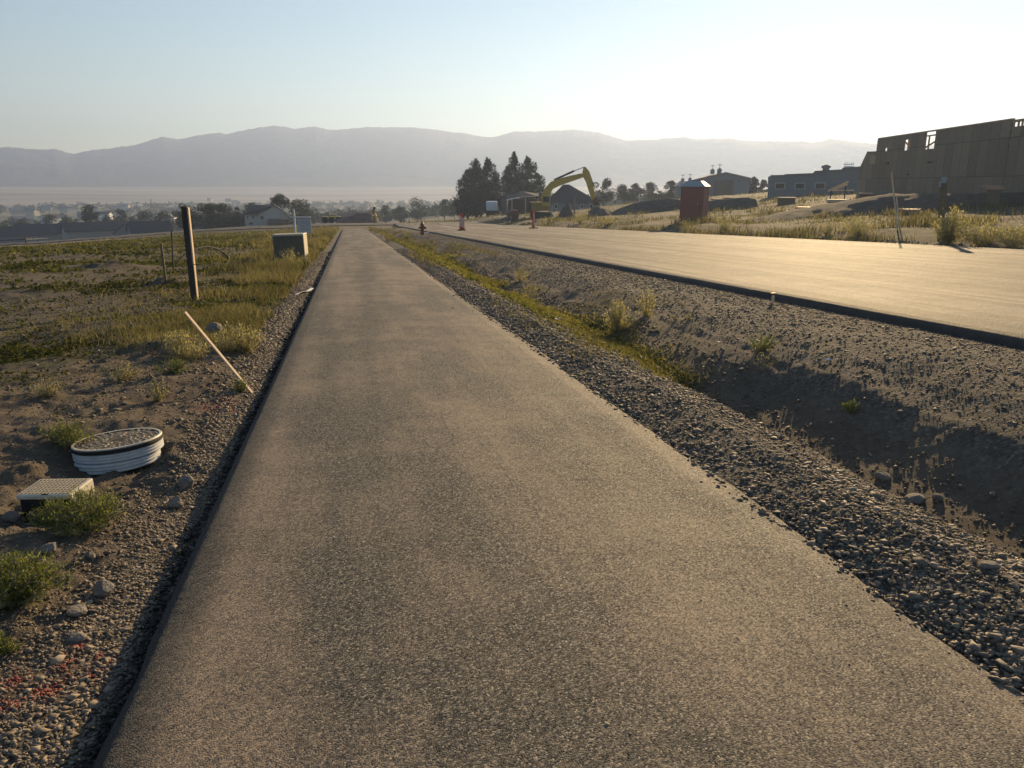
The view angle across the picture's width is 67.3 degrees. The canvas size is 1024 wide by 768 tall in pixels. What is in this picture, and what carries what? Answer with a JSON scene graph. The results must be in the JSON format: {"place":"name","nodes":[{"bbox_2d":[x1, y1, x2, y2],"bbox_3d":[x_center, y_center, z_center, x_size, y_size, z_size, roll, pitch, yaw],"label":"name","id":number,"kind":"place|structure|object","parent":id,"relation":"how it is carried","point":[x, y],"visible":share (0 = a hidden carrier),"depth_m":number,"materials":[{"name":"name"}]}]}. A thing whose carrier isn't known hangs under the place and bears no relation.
{"place":"outdoors","nodes":[
{"label":"outdoors","id":0,"kind":"place"},
{"bbox_2d":[0,215,505,244],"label":"cross street","id":1,"kind":"structure","parent":0,"point":[479,220],"depth_m":118.11,"materials":[{"name":"asphalt"}]},
{"bbox_2d":[0,125,933,186],"bbox_3d":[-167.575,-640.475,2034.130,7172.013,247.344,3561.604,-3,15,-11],"label":"mountains","id":2,"kind":"structure","parent":0,"point":[274,156],"depth_m":2724.82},
{"bbox_2d":[0,187,1023,767],"bbox_3d":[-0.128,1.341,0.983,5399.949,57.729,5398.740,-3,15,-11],"label":"ground","id":3,"kind":"structure","parent":0,"point":[882,413],"depth_m":6.99,"materials":[{"name":"soil"}]},
{"bbox_2d":[1,510,19,522],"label":"rock","id":4,"kind":"object","parent":3,"relation":"on","point":[10,516],"visible":1,"depth_m":4.44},
{"bbox_2d":[0,629,22,655],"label":"weed","id":5,"kind":"object","parent":3,"relation":"on","point":[6,647],"visible":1,"depth_m":2.97,"materials":[{"name":"green plant"}]},
{"bbox_2d":[10,215,33,224],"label":"house","id":6,"kind":"structure","parent":3,"relation":"on","point":[30,218],"depth_m":402.20,"materials":[{"name":"paint"}]},
{"bbox_2d":[0,226,57,242],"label":"house","id":7,"kind":"structure","parent":3,"relation":"on","point":[49,233],"depth_m":248.38,"materials":[{"name":"grey"}]},
{"bbox_2d":[0,545,75,610],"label":"weed","id":8,"kind":"object","parent":3,"relation":"on","point":[22,581],"visible":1,"depth_m":3.29,"materials":[{"name":"green plant"}]},
{"bbox_2d":[14,223,62,239],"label":"house","id":9,"kind":"structure","parent":3,"relation":"on","point":[59,232],"depth_m":261.89,"materials":[{"name":"grey"}]},
{"bbox_2d":[37,542,55,553],"bbox_3d":[-2.300,0.814,3.802,0.088,0.048,0.074,-17,21,-24],"label":"rock","id":10,"kind":"object","parent":3,"relation":"on","point":[50,547],"visible":0.84,"depth_m":3.79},
{"bbox_2d":[21,378,72,396],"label":"weed","id":11,"kind":"object","parent":3,"relation":"on","point":[44,391],"visible":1,"depth_m":6.86,"materials":[{"name":"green plant"}]},
{"bbox_2d":[16,478,95,525],"bbox_3d":[-2.729,0.824,4.662,0.326,0.450,0.250,-1,17,0],"label":"valve box","id":12,"kind":"object","parent":3,"relation":"on","point":[41,489],"visible":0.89,"depth_m":4.53,"materials":[{"name":"beige plastic"}]},
{"bbox_2d":[36,414,100,448],"bbox_3d":[-3.262,0.358,5.629,0.453,0.236,0.354,13,20,42],"label":"weed","id":13,"kind":"object","parent":3,"relation":"on","point":[67,437],"visible":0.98,"depth_m":5.58,"materials":[{"name":"green plant"}]},
{"bbox_2d":[20,485,130,540],"bbox_3d":[-2.355,0.689,4.158,0.552,0.258,0.566,-3,15,-11],"label":"weed","id":14,"kind":"object","parent":3,"relation":"on","point":[82,514],"visible":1,"depth_m":4.11,"materials":[{"name":"green plant"}]},
{"bbox_2d":[66,604,87,616],"bbox_3d":[-1.877,0.977,3.312,0.082,0.043,0.088,11,18,36],"label":"rock","id":15,"kind":"object","parent":3,"relation":"on","point":[77,610],"visible":1,"depth_m":3.29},
{"bbox_2d":[67,632,86,643],"bbox_3d":[-1.771,1.032,3.128,0.090,0.036,0.066,-4,19,15],"label":"rock","id":16,"kind":"object","parent":3,"relation":"on","point":[75,637],"visible":0.99,"depth_m":3.11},
{"bbox_2d":[80,204,99,221],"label":"tree","id":17,"kind":"object","parent":3,"relation":"on","point":[87,216],"visible":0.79,"depth_m":282.41,"materials":[{"name":"green plant"}]},
{"bbox_2d":[60,221,126,239],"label":"barn","id":18,"kind":"structure","parent":3,"relation":"on","point":[75,230],"depth_m":243.14,"materials":[{"name":"metal"}]},
{"bbox_2d":[92,579,113,597],"bbox_3d":[-1.861,0.935,3.498,0.079,0.083,0.096,4,15,16],"label":"rock","id":19,"kind":"object","parent":3,"relation":"on","point":[102,588],"visible":1,"depth_m":3.48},
{"bbox_2d":[70,428,163,474],"bbox_3d":[-2.888,0.487,5.656,0.610,0.178,0.615,-8,12,-20],"label":"manhole","id":20,"kind":"object","parent":3,"relation":"on","point":[122,450],"visible":0.96,"depth_m":5.47,"materials":[{"name":"white plastic"}]},
{"bbox_2d":[0,396,240,713],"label":"red painted gravel","id":21,"kind":"structure","parent":3,"relation":"on","point":[42,693],"depth_m":2.83,"materials":[{"name":"gravel"}]},
{"bbox_2d":[106,359,147,380],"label":"weed","id":22,"kind":"object","parent":3,"relation":"on","point":[124,371],"visible":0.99,"depth_m":7.54,"materials":[{"name":"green plant"}]},
{"bbox_2d":[133,210,157,220],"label":"tree","id":23,"kind":"object","parent":3,"relation":"on","point":[143,216],"visible":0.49,"depth_m":326.74,"materials":[{"name":"green plant"}]},
{"bbox_2d":[125,220,173,234],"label":"house","id":24,"kind":"structure","parent":3,"relation":"on","point":[138,227],"depth_m":224.99,"materials":[{"name":"grey"}]},
{"bbox_2d":[146,379,168,401],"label":"weed","id":25,"kind":"object","parent":3,"relation":"on","point":[158,396],"visible":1,"depth_m":6.86,"materials":[{"name":"green plant"}]},
{"bbox_2d":[0,226,327,341],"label":"field stalks","id":26,"kind":"object","parent":3,"relation":"on","point":[123,271],"visible":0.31,"depth_m":35.68,"materials":[{"name":"green plant"}]},
{"bbox_2d":[155,210,174,226],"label":"tree","id":27,"kind":"object","parent":3,"relation":"on","point":[161,215],"visible":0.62,"depth_m":312.04,"materials":[{"name":"green plant"}]},
{"bbox_2d":[0,226,338,422],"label":"ground cover","id":28,"kind":"object","parent":3,"relation":"on","point":[83,246],"visible":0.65,"depth_m":19.04,"materials":[{"name":"plant"}]},
{"bbox_2d":[0,226,338,355],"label":"dry grass","id":29,"kind":"structure","parent":3,"relation":"on","point":[261,269],"depth_m":15.19,"materials":[{"name":"plant"}]},
{"bbox_2d":[151,356,194,373],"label":"weed","id":30,"kind":"object","parent":3,"relation":"on","point":[175,367],"visible":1,"depth_m":7.90,"materials":[{"name":"green plant"}]},
{"bbox_2d":[168,496,183,508],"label":"rock","id":31,"kind":"object","parent":3,"relation":"on","point":[176,502],"visible":0.99,"depth_m":4.63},
{"bbox_2d":[158,328,210,359],"bbox_3d":[-3.761,-0.448,8.823,0.564,0.422,0.761,-6,16,-22],"label":"weed","id":32,"kind":"object","parent":3,"relation":"on","point":[183,349],"visible":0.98,"depth_m":8.77,"materials":[{"name":"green plant"}]},
{"bbox_2d":[177,474,193,488],"bbox_3d":[-2.156,0.652,5.086,0.089,0.095,0.120,-7,22,-43],"label":"rock","id":33,"kind":"object","parent":3,"relation":"on","point":[185,481],"visible":0.97,"depth_m":5.05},
{"bbox_2d":[171,203,200,229],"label":"tree","id":34,"kind":"object","parent":3,"relation":"on","point":[179,219],"visible":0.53,"depth_m":202.88,"materials":[{"name":"green plant"}]},
{"bbox_2d":[181,206,198,299],"bbox_3d":[-6.308,-2.452,15.097,0.130,2.011,0.097,0,14,0],"label":"tall post","id":35,"kind":"object","parent":3,"relation":"on","point":[188,239],"visible":0.89,"depth_m":15.03,"materials":[{"name":"brown wood"}]},
{"bbox_2d":[76,251,332,767],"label":"asphalt crumbs","id":36,"kind":"object","parent":3,"relation":"on","point":[123,698],"visible":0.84,"depth_m":3.68,"materials":[{"name":"asphalt"}]},
{"bbox_2d":[194,202,218,228],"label":"tree","id":37,"kind":"object","parent":3,"relation":"on","point":[204,209],"visible":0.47,"depth_m":206.37,"materials":[{"name":"green plant"}]},
{"bbox_2d":[205,322,222,334],"bbox_3d":[-4.069,-0.745,10.508,0.224,0.215,0.270,-12,22,-10],"label":"rock","id":38,"kind":"object","parent":3,"relation":"on","point":[216,326],"visible":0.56,"depth_m":10.41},
{"bbox_2d":[193,213,240,228],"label":"tree","id":39,"kind":"object","parent":3,"relation":"on","point":[215,222],"visible":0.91,"depth_m":202.09,"materials":[{"name":"green plant"}]},
{"bbox_2d":[184,312,252,393],"bbox_3d":[-2.824,-0.267,7.490,0.621,0.896,0.032,-1,15,-6],"label":"survey lath","id":40,"kind":"object","parent":3,"relation":"on","point":[214,347],"visible":0.82,"depth_m":7.46,"materials":[{"name":"brown wood"}]},
{"bbox_2d":[207,202,235,227],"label":"tree","id":41,"kind":"object","parent":3,"relation":"on","point":[221,208],"visible":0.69,"depth_m":206.10,"materials":[{"name":"green plant"}]},
{"bbox_2d":[226,215,244,226],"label":"tree","id":42,"kind":"object","parent":3,"relation":"on","point":[236,219],"visible":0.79,"depth_m":204.03,"materials":[{"name":"green plant"}]},
{"bbox_2d":[212,321,265,353],"bbox_3d":[-3.351,-0.571,9.496,0.690,0.452,0.522,-3,15,-11],"label":"weed","id":43,"kind":"object","parent":3,"relation":"on","point":[240,344],"visible":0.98,"depth_m":9.46,"materials":[{"name":"green plant"}]},
{"bbox_2d":[231,374,248,392],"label":"weed","id":44,"kind":"object","parent":3,"relation":"on","point":[242,388],"visible":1,"depth_m":7.50,"materials":[{"name":"green plant"}]},
{"bbox_2d":[243,204,288,225],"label":"house","id":45,"kind":"structure","parent":3,"relation":"on","point":[266,215],"depth_m":191.26,"materials":[{"name":"paint"}]},
{"bbox_2d":[270,193,289,220],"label":"tree","id":46,"kind":"object","parent":3,"relation":"on","point":[278,200],"visible":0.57,"depth_m":218.48,"materials":[{"name":"green plant"}]},
{"bbox_2d":[271,233,307,260],"bbox_3d":[-8.135,-5.025,28.233,1.198,0.974,0.920,-3,15,-5],"label":"utility box","id":47,"kind":"object","parent":3,"relation":"on","point":[297,243],"visible":0.73,"depth_m":27.86,"materials":[{"name":"metal"}]},
{"bbox_2d":[290,208,311,232],"bbox_3d":[-12.981,-9.617,47.294,1.247,2.317,0.150,-2,15,-8],"label":"yard sign","id":48,"kind":"object","parent":3,"relation":"on","point":[304,225],"visible":0.81,"depth_m":47.24,"materials":[{"name":"white paint"}]},
{"bbox_2d":[287,198,319,224],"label":"tree","id":49,"kind":"object","parent":3,"relation":"on","point":[300,207],"visible":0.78,"depth_m":224.98,"materials":[{"name":"green plant"}]},
{"bbox_2d":[336,213,378,222],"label":"dirt pile","id":50,"kind":"object","parent":3,"relation":"on","point":[361,218],"visible":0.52,"depth_m":142.99,"materials":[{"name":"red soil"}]},
{"bbox_2d":[0,190,758,230],"bbox_3d":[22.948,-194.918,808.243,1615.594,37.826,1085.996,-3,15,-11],"label":"valley wood","id":51,"kind":"object","parent":3,"relation":"on","point":[315,204],"visible":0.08,"depth_m":873.67,"materials":[{"name":"green plant"}]},
{"bbox_2d":[379,204,391,222],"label":"tree","id":52,"kind":"object","parent":3,"relation":"on","point":[385,213],"visible":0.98,"depth_m":317.63,"materials":[{"name":"green plant"}]},
{"bbox_2d":[391,205,407,222],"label":"tree","id":53,"kind":"object","parent":3,"relation":"on","point":[401,209],"visible":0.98,"depth_m":290.26,"materials":[{"name":"green plant"}]},
{"bbox_2d":[408,196,434,220],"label":"tree","id":54,"kind":"object","parent":3,"relation":"on","point":[415,214],"visible":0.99,"depth_m":299.08,"materials":[{"name":"green plant"}]},
{"bbox_2d":[438,199,450,218],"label":"tree","id":55,"kind":"object","parent":3,"relation":"on","point":[445,210],"visible":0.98,"depth_m":310.06,"materials":[{"name":"green plant"}]},
{"bbox_2d":[454,189,471,215],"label":"tree","id":56,"kind":"object","parent":3,"relation":"on","point":[461,193],"visible":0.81,"depth_m":195.12,"materials":[{"name":"green plant"}]},
{"bbox_2d":[449,169,486,218],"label":"tree","id":57,"kind":"object","parent":3,"relation":"on","point":[464,181],"visible":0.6,"depth_m":197.15,"materials":[{"name":"green plant"}]},
{"bbox_2d":[457,158,486,217],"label":"tree","id":58,"kind":"object","parent":3,"relation":"on","point":[475,164],"visible":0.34,"depth_m":199.45,"materials":[{"name":"green plant"}]},
{"bbox_2d":[460,185,497,216],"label":"tree","id":59,"kind":"object","parent":3,"relation":"on","point":[472,195],"visible":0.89,"depth_m":193.03,"materials":[{"name":"green plant"}]},
{"bbox_2d":[470,157,502,216],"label":"tree","id":60,"kind":"object","parent":3,"relation":"on","point":[486,173],"visible":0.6,"depth_m":196.41,"materials":[{"name":"green plant"}]},
{"bbox_2d":[486,201,496,213],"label":"trailer","id":61,"kind":"object","parent":3,"relation":"on","point":[491,206],"visible":1,"depth_m":155.94,"materials":[{"name":"white metal"}]},
{"bbox_2d":[490,165,520,214],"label":"tree","id":62,"kind":"object","parent":3,"relation":"on","point":[502,182],"visible":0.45,"depth_m":193.92,"materials":[{"name":"green plant"}]},
{"bbox_2d":[0,259,1023,766],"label":"soil crumbs","id":63,"kind":"object","parent":3,"relation":"on","point":[146,507],"visible":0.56,"depth_m":5.93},
{"bbox_2d":[495,151,529,199],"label":"tree","id":64,"kind":"object","parent":3,"relation":"on","point":[512,167],"visible":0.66,"depth_m":192.06,"materials":[{"name":"green plant"}]},
{"bbox_2d":[499,188,526,214],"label":"house","id":65,"kind":"structure","parent":3,"relation":"on","point":[504,197],"depth_m":167.28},
{"bbox_2d":[506,190,538,215],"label":"open shed","id":66,"kind":"structure","parent":3,"relation":"on","point":[514,202],"depth_m":150.37,"materials":[{"name":"metal"}]},
{"bbox_2d":[519,155,544,198],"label":"tree","id":67,"kind":"object","parent":3,"relation":"on","point":[531,167],"visible":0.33,"depth_m":195.03,"materials":[{"name":"green plant"}]},
{"bbox_2d":[523,172,551,211],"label":"tree","id":68,"kind":"object","parent":3,"relation":"on","point":[536,184],"visible":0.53,"depth_m":190.84,"materials":[{"name":"green plant"}]},
{"bbox_2d":[366,226,719,386],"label":"verge tufts","id":69,"kind":"object","parent":3,"relation":"on","point":[421,256],"visible":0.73,"depth_m":12.77,"materials":[{"name":"green plant"}]},
{"bbox_2d":[376,230,728,399],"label":"ditch grass","id":70,"kind":"structure","parent":3,"relation":"on","point":[528,302],"depth_m":13.01,"materials":[{"name":"plant"}]},
{"bbox_2d":[529,167,599,217],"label":"excavator","id":71,"kind":"object","parent":3,"relation":"on","point":[544,205],"visible":0.92,"depth_m":113.68,"materials":[{"name":"yellow paint"}]},
{"bbox_2d":[555,204,573,217],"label":"dirt pile","id":72,"kind":"object","parent":3,"relation":"on","point":[566,211],"visible":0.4,"depth_m":108.35,"materials":[{"name":"soil"}]},
{"bbox_2d":[549,185,592,211],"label":"dark house","id":73,"kind":"structure","parent":3,"relation":"on","point":[562,197],"depth_m":161.16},
{"bbox_2d":[593,177,615,205],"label":"tree","id":74,"kind":"object","parent":3,"relation":"on","point":[602,196],"visible":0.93,"depth_m":211.38,"materials":[{"name":"green plant"}]},
{"bbox_2d":[602,299,637,330],"bbox_3d":[1.619,-1.050,11.761,0.538,0.527,0.507,13,19,40],"label":"weed","id":75,"kind":"object","parent":3,"relation":"on","point":[616,321],"visible":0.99,"depth_m":11.75,"materials":[{"name":"green plant"}]},
{"bbox_2d":[608,184,633,203],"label":"tree","id":76,"kind":"object","parent":3,"relation":"on","point":[624,195],"visible":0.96,"depth_m":220.22,"materials":[{"name":"green plant"}]},
{"bbox_2d":[586,198,679,216],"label":"dirt pile","id":77,"kind":"object","parent":3,"relation":"on","point":[668,204],"visible":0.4,"depth_m":100.70,"materials":[{"name":"soil"}]},
{"bbox_2d":[629,183,642,201],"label":"tree","id":78,"kind":"object","parent":3,"relation":"on","point":[637,189],"visible":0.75,"depth_m":224.91,"materials":[{"name":"green plant"}]},
{"bbox_2d":[636,285,657,315],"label":"weed","id":79,"kind":"object","parent":3,"relation":"on","point":[647,310],"visible":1,"depth_m":12.25,"materials":[{"name":"green plant"}]},
{"bbox_2d":[641,181,660,200],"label":"tree","id":80,"kind":"object","parent":3,"relation":"on","point":[651,194],"visible":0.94,"depth_m":228.68,"materials":[{"name":"green plant"}]},
{"bbox_2d":[674,174,691,198],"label":"cupola barn","id":81,"kind":"structure","parent":3,"relation":"on","point":[678,189],"depth_m":205.41,"materials":[{"name":"grey"}]},
{"bbox_2d":[679,180,710,221],"bbox_3d":[14.144,-14.219,59.587,1.951,3.153,1.951,7,16,26],"label":"portable toilet","id":82,"kind":"object","parent":3,"relation":"on","point":[694,199],"visible":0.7,"depth_m":58.82,"materials":[{"name":"plastic"}]},
{"bbox_2d":[682,190,700,219],"bbox_3d":[13.737,-13.706,58.888,1.313,2.211,0.040,7,16,26],"label":"door","id":83,"kind":"structure","parent":82,"relation":"in","point":[691,198],"depth_m":58.85,"materials":[{"name":"plastic"}]},
{"bbox_2d":[402,191,1023,242],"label":"roadside weeds","id":84,"kind":"object","parent":3,"relation":"on","point":[916,221],"visible":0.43,"depth_m":45.94,"materials":[{"name":"green plant"}]},
{"bbox_2d":[691,165,751,196],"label":"cupola barn","id":85,"kind":"structure","parent":3,"relation":"on","point":[720,182],"depth_m":182.19,"materials":[{"name":"grey"}]},
{"bbox_2d":[713,180,733,195],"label":"door","id":86,"kind":"structure","parent":85,"relation":"in","point":[721,187],"depth_m":182.45,"materials":[{"name":"metal"}]},
{"bbox_2d":[708,197,758,210],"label":"dirt pile","id":87,"kind":"object","parent":3,"relation":"on","point":[741,202],"visible":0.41,"depth_m":84.83,"materials":[{"name":"soil"}]},
{"bbox_2d":[749,176,759,193],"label":"tree","id":88,"kind":"object","parent":3,"relation":"on","point":[754,184],"visible":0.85,"depth_m":189.36,"materials":[{"name":"green plant"}]},
{"bbox_2d":[746,329,778,351],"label":"weed","id":89,"kind":"object","parent":3,"relation":"on","point":[762,347],"visible":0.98,"depth_m":9.14,"materials":[{"name":"green plant"}]},
{"bbox_2d":[748,347,776,369],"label":"weed","id":90,"kind":"object","parent":3,"relation":"on","point":[762,363],"visible":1,"depth_m":8.64,"materials":[{"name":"green plant"}]},
{"bbox_2d":[777,197,798,205],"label":"lumber pile","id":91,"kind":"object","parent":3,"relation":"on","point":[785,200],"visible":0.97,"depth_m":82.30,"materials":[{"name":"brown wood"}]},
{"bbox_2d":[768,162,859,197],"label":"long building","id":92,"kind":"structure","parent":3,"relation":"on","point":[825,179],"depth_m":106.79,"materials":[{"name":"grey"}]},
{"bbox_2d":[815,217,842,235],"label":"bush","id":93,"kind":"object","parent":3,"relation":"on","point":[828,228],"visible":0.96,"depth_m":35.75,"materials":[{"name":"green plant"}]},
{"bbox_2d":[841,398,861,411],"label":"weed","id":94,"kind":"object","parent":3,"relation":"on","point":[849,407],"visible":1,"depth_m":7.08,"materials":[{"name":"green plant"}]},
{"bbox_2d":[836,213,887,235],"bbox_3d":[15.143,-6.910,33.514,2.061,1.165,2.177,-3,15,-11],"label":"bush","id":95,"kind":"object","parent":3,"relation":"on","point":[858,224],"visible":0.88,"depth_m":33.40,"materials":[{"name":"green plant"}]},
{"bbox_2d":[874,471,890,480],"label":"rock","id":96,"kind":"object","parent":3,"relation":"on","point":[882,475],"visible":1,"depth_m":5.94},
{"bbox_2d":[751,192,1023,220],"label":"earth bank","id":97,"kind":"structure","parent":3,"relation":"on","point":[921,201],"depth_m":49.39,"materials":[{"name":"soil"}]},
{"bbox_2d":[982,185,1004,206],"bbox_3d":[29.015,-11.279,46.505,1.204,1.410,1.185,9,17,30],"label":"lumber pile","id":98,"kind":"object","parent":97,"relation":"on","point":[993,194],"visible":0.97,"depth_m":46.12,"materials":[{"name":"brown wood"}]},
{"bbox_2d":[904,493,925,503],"bbox_3d":[2.899,0.826,5.536,0.146,0.063,0.166,1,12,38],"label":"rock","id":99,"kind":"object","parent":3,"relation":"on","point":[916,498],"visible":0.89,"depth_m":5.50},
{"bbox_2d":[856,118,1023,198],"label":"unfinished building","id":100,"kind":"structure","parent":3,"relation":"on","point":[972,158],"depth_m":57.78,"materials":[{"name":"concrete"}]},
{"bbox_2d":[937,177,946,239],"bbox_3d":[16.004,-6.452,28.671,0.406,2.444,0.380,8,16,28],"label":"utility post","id":101,"kind":"object","parent":3,"relation":"on","point":[943,192],"visible":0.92,"depth_m":28.41,"materials":[{"name":"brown wood"}]},
{"bbox_2d":[928,203,970,243],"bbox_3d":[15.620,-5.724,27.494,1.378,1.487,1.541,-3,15,-11],"label":"bush","id":102,"kind":"object","parent":3,"relation":"on","point":[947,236],"visible":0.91,"depth_m":27.40,"materials":[{"name":"green plant"}]},
{"bbox_2d":[952,216,1009,245],"bbox_3d":[15.933,-5.202,26.233,1.720,1.163,1.852,11,18,36],"label":"bush","id":103,"kind":"object","parent":3,"relation":"on","point":[981,238],"visible":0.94,"depth_m":26.11,"materials":[{"name":"green plant"}]},
{"bbox_2d":[978,560,999,569],"bbox_3d":[2.160,0.821,3.483,0.078,0.038,0.070,2,15,9],"label":"rock","id":104,"kind":"object","parent":3,"relation":"on","point":[990,565],"visible":0.99,"depth_m":3.46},
{"bbox_2d":[992,221,1023,248],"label":"bush","id":105,"kind":"object","parent":3,"relation":"on","point":[1011,243],"visible":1,"depth_m":24.70,"materials":[{"name":"green plant"}]},
{"bbox_2d":[0,225,1023,767],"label":"gravel","id":106,"kind":"structure","parent":0,"point":[920,561],"depth_m":4.36,"materials":[{"name":"gravel"}]},
{"bbox_2d":[0,0,1023,153],"label":"sky","id":107,"kind":"structure","parent":0,"point":[77,76],"materials":[{"name":"blue"}]},
{"bbox_2d":[92,229,1023,767],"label":"path","id":108,"kind":"structure","parent":0,"point":[570,571],"depth_m":3.22,"materials":[{"name":"asphalt"}]},
{"bbox_2d":[394,221,1023,349],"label":"road","id":109,"kind":"structure","parent":0,"point":[974,293],"depth_m":17.19,"materials":[{"name":"concrete"}]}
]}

